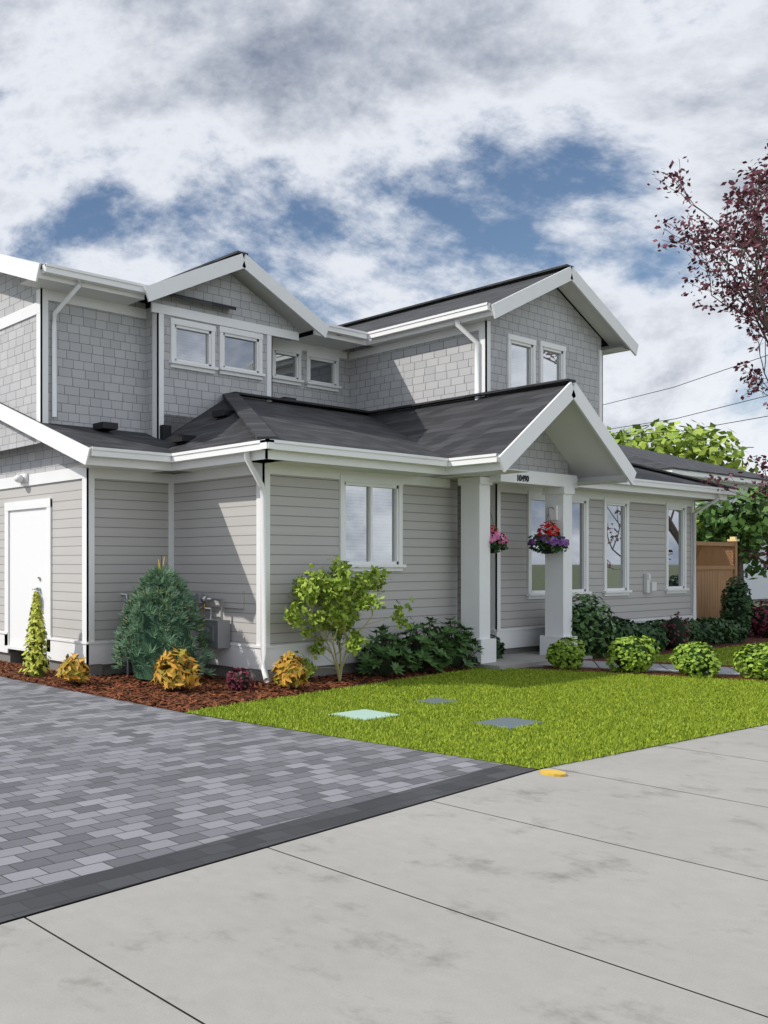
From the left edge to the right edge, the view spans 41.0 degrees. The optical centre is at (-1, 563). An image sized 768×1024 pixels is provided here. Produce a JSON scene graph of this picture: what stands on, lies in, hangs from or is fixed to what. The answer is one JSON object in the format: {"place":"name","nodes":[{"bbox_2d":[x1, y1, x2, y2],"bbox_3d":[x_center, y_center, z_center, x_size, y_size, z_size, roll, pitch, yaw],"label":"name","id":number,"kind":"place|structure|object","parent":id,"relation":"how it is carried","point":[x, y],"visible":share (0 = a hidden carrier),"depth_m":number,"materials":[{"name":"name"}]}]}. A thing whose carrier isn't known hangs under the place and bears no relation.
{"place":"outdoors","nodes":[
{"label":"outdoors","id":0,"kind":"place"},
{"bbox_2d":[0,676,501,897],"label":"driveway","id":1,"kind":"structure","parent":0,"point":[90,784],"depth_m":6.97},
{"bbox_2d":[0,764,535,922],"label":"driveway border","id":2,"kind":"object","parent":1,"relation":"on","point":[14,906],"visible":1,"depth_m":5.25,"materials":[{"name":"grey concrete"}]},
{"bbox_2d":[0,724,767,1023],"bbox_3d":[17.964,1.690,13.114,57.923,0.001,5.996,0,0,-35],"label":"sidewalk","id":3,"kind":"structure","parent":0,"point":[266,936],"depth_m":4.19,"materials":[{"name":"grey concrete"}]},
{"bbox_2d":[540,769,565,776],"bbox_3d":[4.434,1.680,7.091,0.180,0.020,0.180,0,0,-32],"label":"yellow marker","id":4,"kind":"object","parent":3,"relation":"on","point":[551,772],"visible":1,"depth_m":7.07,"materials":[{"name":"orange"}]},
{"bbox_2d":[0,0,767,475],"label":"sky","id":5,"kind":"structure","parent":0,"point":[371,157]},
{"bbox_2d":[9,599,767,744],"bbox_3d":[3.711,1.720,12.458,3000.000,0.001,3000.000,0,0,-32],"label":"ground","id":6,"kind":"structure","parent":0,"point":[754,601],"depth_m":14.91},
{"bbox_2d":[0,645,539,681],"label":"foundation","id":7,"kind":"object","parent":6,"relation":"on","point":[14,656],"visible":0.11,"depth_m":13.40,"materials":[{"name":"grey concrete"}]},
{"bbox_2d":[0,254,727,669],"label":"trim","id":8,"kind":"structure","parent":7,"relation":"on","point":[246,656],"depth_m":14.45,"materials":[{"name":"white wood"}]},
{"bbox_2d":[14,473,28,482],"bbox_3d":[0.320,-1.396,14.471,0.195,0.148,0.240,0,0,-32],"label":"wall light","id":9,"kind":"object","parent":8,"relation":"attached to","point":[20,478],"visible":1,"depth_m":14.41,"materials":[{"name":"white"}]},
{"bbox_2d":[7,507,46,653],"bbox_3d":[0.451,0.270,14.464,0.100,2.320,1.130,0,0,-32],"label":"door","id":10,"kind":"structure","parent":8,"relation":"attached to","point":[27,548],"depth_m":14.53,"materials":[{"name":"white"}]},
{"bbox_2d":[32,577,40,590],"bbox_3d":[0.586,0.325,14.196,0.072,0.223,0.148,0,0,-32],"label":"door handle","id":11,"kind":"object","parent":10,"relation":"attached to","point":[38,588],"visible":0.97,"depth_m":14.15,"materials":[{"name":"silver metal"}]},
{"bbox_2d":[123,589,244,608],"bbox_3d":[2.703,0.520,13.114,1.020,0.260,1.480,0,0,-32],"label":"meter board","id":12,"kind":"object","parent":8,"relation":"attached to","point":[233,598],"visible":0.43,"depth_m":13.11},
{"bbox_2d":[180,593,229,648],"bbox_3d":[2.999,0.840,13.281,0.300,0.780,0.990,0,0,-32],"label":"gas meter","id":13,"kind":"object","parent":12,"relation":"attached to","point":[218,630],"visible":0.66,"depth_m":12.90,"materials":[{"name":"grey metal"}]},
{"bbox_2d":[0,471,690,644],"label":"lap walls","id":14,"kind":"structure","parent":8,"relation":"on","point":[214,534],"depth_m":13.67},
{"bbox_2d":[548,505,557,519],"bbox_3d":[9.658,-0.885,15.450,0.060,0.250,0.140,0,0,-32],"label":"column light","id":15,"kind":"object","parent":14,"relation":"attached to","point":[553,514],"visible":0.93,"depth_m":15.41,"materials":[{"name":"white"}]},
{"bbox_2d":[644,573,656,592],"bbox_3d":[13.658,0.410,18.581,0.360,0.400,0.095,0,0,-32],"label":"wall sconce","id":16,"kind":"object","parent":14,"relation":"attached to","point":[649,586],"depth_m":18.51,"materials":[{"name":"white"}]},
{"bbox_2d":[0,250,731,488],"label":"roof","id":17,"kind":"structure","parent":8,"relation":"attached to","point":[249,419],"depth_m":14.63,"materials":[{"name":"black"}]},
{"bbox_2d":[93,397,295,443],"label":"roof vents","id":18,"kind":"object","parent":17,"relation":"on","point":[165,431],"visible":0.5,"depth_m":13.93,"materials":[{"name":"black metal"}]},
{"bbox_2d":[20,269,713,501],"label":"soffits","id":19,"kind":"object","parent":8,"relation":"on","point":[575,439],"visible":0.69,"depth_m":15.35,"materials":[{"name":"white"}]},
{"bbox_2d":[176,328,558,561],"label":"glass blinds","id":20,"kind":"object","parent":8,"relation":"on","point":[191,346],"visible":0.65,"depth_m":13.99,"materials":[{"name":"white glass"}]},
{"bbox_2d":[52,279,720,682],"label":"downspouts","id":21,"kind":"object","parent":8,"relation":"attached to","point":[246,459],"visible":0.97,"depth_m":13.47,"materials":[{"name":"white metal"}]},
{"bbox_2d":[41,263,736,495],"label":"gutters","id":22,"kind":"object","parent":8,"relation":"on","point":[138,288],"visible":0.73,"depth_m":13.27,"materials":[{"name":"white metal"}]},
{"bbox_2d":[225,336,680,590],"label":"window","id":23,"kind":"structure","parent":8,"relation":"on","point":[239,353],"depth_m":17.05,"materials":[{"name":"clear glass"}]},
{"bbox_2d":[607,505,622,587],"bbox_3d":[12.438,-0.336,17.920,0.850,1.762,0.001,0,0,-32],"label":"window","id":24,"kind":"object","parent":8,"relation":"attached to","point":[614,546],"visible":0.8,"depth_m":17.93,"materials":[{"name":"clear glass"}]},
{"bbox_2d":[0,272,600,478],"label":"shingle walls","id":25,"kind":"structure","parent":6,"relation":"on","point":[104,366],"depth_m":14.99,"materials":[{"name":"grey wood"}]},
{"bbox_2d":[0,631,767,711],"bbox_3d":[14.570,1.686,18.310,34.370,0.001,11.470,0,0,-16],"label":"mulch beds","id":26,"kind":"object","parent":6,"relation":"on","point":[750,640],"visible":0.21,"depth_m":12.22,"materials":[{"name":"brown wood"}]},
{"bbox_2d":[18,590,50,677],"bbox_3d":[0.531,1.040,13.173,0.448,1.299,0.495,0,0,43],"label":"gold cypress","id":27,"kind":"object","parent":26,"relation":"on","point":[36,659],"visible":0.99,"depth_m":13.11,"materials":[{"name":"green"}]},
{"bbox_2d":[55,652,90,682],"bbox_3d":[1.029,1.464,12.319,0.499,0.456,0.543,0,0,-32],"label":"nandina","id":28,"kind":"object","parent":26,"relation":"on","point":[74,667],"visible":0.99,"depth_m":12.19,"materials":[{"name":"yellow plant"}]},
{"bbox_2d":[121,593,129,674],"bbox_3d":[1.898,1.069,13.386,0.080,1.242,0.170,0,0,-32],"label":"gas riser","id":29,"kind":"object","parent":26,"relation":"on","point":[127,661],"visible":0.38,"depth_m":13.34,"materials":[{"name":"grey"}]},
{"bbox_2d":[110,556,216,679],"bbox_3d":[2.300,0.790,12.746,1.567,1.800,1.629,0,0,-32],"label":"conifer shrub","id":30,"kind":"object","parent":26,"relation":"on","point":[160,625],"visible":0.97,"depth_m":12.47,"materials":[{"name":"green plant"}]},
{"bbox_2d":[149,646,202,690],"bbox_3d":[2.324,1.386,11.655,0.663,0.612,0.730,0,0,-32],"label":"nandina","id":31,"kind":"object","parent":26,"relation":"on","point":[179,671],"visible":0.99,"depth_m":11.52,"materials":[{"name":"yellow plant"}]},
{"bbox_2d":[226,667,253,690],"bbox_3d":[3.171,1.536,11.706,0.405,0.329,0.378,0,0,-32],"label":"barberry","id":32,"kind":"object","parent":26,"relation":"on","point":[240,681],"visible":1,"depth_m":11.62,"materials":[{"name":"red"}]},
{"bbox_2d":[270,650,308,688],"bbox_3d":[3.873,1.426,11.826,0.488,0.532,0.461,0,0,-32],"label":"nandina","id":33,"kind":"object","parent":26,"relation":"on","point":[289,668],"visible":1,"depth_m":11.71,"materials":[{"name":"yellow plant"}]},
{"bbox_2d":[283,556,413,680],"bbox_3d":[4.851,0.793,12.591,2.252,1.809,1.470,0,0,-32],"label":"tree","id":34,"kind":"object","parent":26,"relation":"on","point":[313,589],"visible":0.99,"depth_m":12.35,"materials":[{"name":"green plant"}]},
{"bbox_2d":[354,624,416,676],"bbox_3d":[5.728,1.301,13.210,1.083,0.791,0.901,0,0,-32],"label":"rhododendron","id":35,"kind":"object","parent":26,"relation":"on","point":[380,661],"visible":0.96,"depth_m":13.05,"materials":[{"name":"green plant"}]},
{"bbox_2d":[391,617,453,672],"bbox_3d":[6.509,1.256,13.733,0.964,0.881,0.972,0,0,9],"label":"rhododendron","id":36,"kind":"object","parent":26,"relation":"on","point":[426,651],"visible":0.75,"depth_m":13.57,"materials":[{"name":"green plant"}]},
{"bbox_2d":[434,615,483,669],"bbox_3d":[7.231,1.264,14.078,0.967,0.865,0.861,0,0,-32],"label":"rhododendron","id":37,"kind":"object","parent":26,"relation":"on","point":[458,650],"visible":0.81,"depth_m":13.94,"materials":[{"name":"green plant"}]},
{"bbox_2d":[545,636,585,669],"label":"boxwood","id":38,"kind":"object","parent":26,"relation":"on","point":[560,654],"visible":1,"depth_m":13.94,"materials":[{"name":"green plant"}]},
{"bbox_2d":[571,592,616,657],"bbox_3d":[10.444,1.112,15.939,1.355,1.218,1.010,0,0,-32],"label":"hedge","id":39,"kind":"object","parent":26,"relation":"on","point":[590,629],"visible":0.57,"depth_m":15.62,"materials":[{"name":"green plant"}]},
{"bbox_2d":[604,616,643,652],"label":"hedge","id":40,"kind":"object","parent":26,"relation":"on","point":[627,629],"visible":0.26,"depth_m":16.23,"materials":[{"name":"green plant"}]},
{"bbox_2d":[605,635,659,672],"bbox_3d":[9.741,1.395,13.595,0.648,0.608,0.689,0,0,-32],"label":"boxwood","id":41,"kind":"object","parent":26,"relation":"on","point":[629,654],"visible":1,"depth_m":13.49,"materials":[{"name":"green plant"}]},
{"bbox_2d":[624,622,670,650],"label":"hedge","id":42,"kind":"object","parent":26,"relation":"on","point":[660,636],"visible":0.37,"depth_m":16.80,"materials":[{"name":"green plant"}]},
{"bbox_2d":[646,619,700,648],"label":"hedge","id":43,"kind":"object","parent":26,"relation":"on","point":[692,635],"visible":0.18,"depth_m":17.50,"materials":[{"name":"green plant"}]},
{"bbox_2d":[662,612,692,649],"bbox_3d":[13.169,1.323,17.189,0.616,0.776,0.466,0,0,-32],"label":"barberry","id":44,"kind":"object","parent":26,"relation":"on","point":[675,627],"visible":0.84,"depth_m":17.08,"materials":[{"name":"red"}]},
{"bbox_2d":[669,641,720,677],"bbox_3d":[10.407,1.430,13.161,0.631,0.538,0.762,0,0,4],"label":"boxwood","id":45,"kind":"object","parent":26,"relation":"on","point":[696,658],"visible":1,"depth_m":13.09,"materials":[{"name":"green plant"}]},
{"bbox_2d":[647,143,767,567],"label":"plum tree","id":46,"kind":"object","parent":26,"relation":"on","point":[754,241],"visible":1,"depth_m":19.16,"materials":[{"name":"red plant"}]},
{"bbox_2d":[681,617,736,643],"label":"hedge","id":47,"kind":"object","parent":26,"relation":"on","point":[707,635],"visible":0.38,"depth_m":18.05,"materials":[{"name":"green plant"}]},
{"bbox_2d":[696,541,736,618],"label":"wooden gate","id":48,"kind":"structure","parent":26,"relation":"on","point":[716,566],"depth_m":20.46,"materials":[{"name":"brown wood"}]},
{"bbox_2d":[727,537,738,540],"bbox_3d":[17.508,-0.585,21.119,0.180,0.110,0.180,0,0,-32],"label":"post cap","id":49,"kind":"object","parent":48,"relation":"on","point":[733,539],"visible":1,"depth_m":21.07,"materials":[{"name":"beige wood"}]},
{"bbox_2d":[691,617,748,642],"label":"hedge","id":50,"kind":"object","parent":26,"relation":"on","point":[741,631],"visible":0.37,"depth_m":18.67,"materials":[{"name":"green plant"}]},
{"bbox_2d":[719,574,754,638],"bbox_3d":[16.385,0.987,19.711,0.713,1.487,0.645,0,0,-32],"label":"columnar shrub","id":51,"kind":"object","parent":26,"relation":"on","point":[736,602],"visible":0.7,"depth_m":19.55,"materials":[{"name":"green plant"}]},
{"bbox_2d":[732,643,767,679],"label":"boxwood","id":52,"kind":"object","parent":26,"relation":"on","point":[755,662],"visible":0.98,"depth_m":12.76,"materials":[{"name":"green plant"}]},
{"bbox_2d":[747,598,767,637],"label":"red shrub","id":53,"kind":"object","parent":26,"relation":"on","point":[759,627],"visible":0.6,"depth_m":20.03,"materials":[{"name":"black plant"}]},
{"bbox_2d":[490,634,505,658],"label":"porch shrub","id":54,"kind":"object","parent":6,"relation":"on","point":[499,651],"visible":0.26,"depth_m":15.02,"materials":[{"name":"green plant"}]},
{"bbox_2d":[458,469,577,663],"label":"porch columns","id":55,"kind":"structure","parent":6,"relation":"on","point":[558,490],"depth_m":14.59,"materials":[{"name":"white wood"}]},
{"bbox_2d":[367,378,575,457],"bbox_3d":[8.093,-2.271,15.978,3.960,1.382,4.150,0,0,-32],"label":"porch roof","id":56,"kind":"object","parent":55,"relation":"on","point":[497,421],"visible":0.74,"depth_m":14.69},
{"bbox_2d":[488,512,508,552],"bbox_3d":[8.149,-0.575,14.774,0.620,0.822,0.654,0,0,-32],"label":"basket","id":57,"kind":"object","parent":55,"relation":"on","point":[499,541],"visible":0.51,"depth_m":14.56,"materials":[{"name":"pink plastic"}]},
{"bbox_2d":[517,475,528,481],"bbox_3d":[8.665,-1.411,14.647,0.340,0.105,0.012,0,0,-32],"label":"house number","id":58,"kind":"object","parent":55,"relation":"attached to","point":[523,477],"visible":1,"depth_m":14.64,"materials":[{"name":"black metal"}]},
{"bbox_2d":[527,507,568,553],"bbox_3d":[9.454,-0.572,15.236,0.636,0.828,0.648,0,0,29],"label":"basket","id":59,"kind":"object","parent":55,"relation":"attached to","point":[550,542],"visible":1,"depth_m":15.15,"materials":[{"name":"purple plastic"}]},
{"bbox_2d":[536,660,747,675],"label":"front walk","id":60,"kind":"structure","parent":6,"relation":"on","point":[657,667],"depth_m":14.12,"materials":[{"name":"concrete"}]},
{"bbox_2d":[607,419,758,472],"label":"tree","id":61,"kind":"object","parent":6,"relation":"on","point":[694,442],"visible":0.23,"depth_m":69.66,"materials":[{"name":"green plant"}]},
{"bbox_2d":[695,508,703,528],"bbox_3d":[19.188,-0.425,27.783,3.976,4.230,4.076,0,0,-19],"label":"tree behind fence","id":62,"kind":"object","parent":6,"relation":"on","point":[698,526],"depth_m":26.55,"materials":[{"name":"green plant"}]},
{"bbox_2d":[695,484,767,589],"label":"tree behind fence","id":63,"kind":"object","parent":6,"relation":"on","point":[749,526],"visible":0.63,"depth_m":26.68,"materials":[{"name":"green plant"}]},
{"bbox_2d":[186,641,767,768],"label":"lawn","id":64,"kind":"structure","parent":0,"point":[460,755],"depth_m":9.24,"materials":[{"name":"green plant"}]},
{"bbox_2d":[331,709,399,719],"bbox_3d":[4.039,1.681,9.800,0.650,0.018,0.460,0,0,-32],"label":"utility cover","id":65,"kind":"object","parent":64,"relation":"on","point":[365,714],"visible":0.79,"depth_m":9.79,"materials":[{"name":"green"}]},
{"bbox_2d":[417,698,543,729],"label":"gray lids","id":66,"kind":"object","parent":64,"relation":"on","point":[509,723],"visible":0.75,"depth_m":9.37,"materials":[{"name":"grey"}]},
{"bbox_2d":[464,651,592,669],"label":"porch slab","id":67,"kind":"structure","parent":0,"point":[524,659],"depth_m":14.65,"materials":[{"name":"grey concrete"}]},
{"bbox_2d":[603,355,767,435],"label":"power lines","id":68,"kind":"object","parent":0,"point":[691,414],"visible":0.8,"depth_m":51.48,"materials":[{"name":"black metal"}]},
{"bbox_2d":[618,444,767,598],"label":"neighbour house","id":69,"kind":"structure","parent":0,"point":[758,586],"depth_m":40.60,"materials":[{"name":"grey"}]}
]}

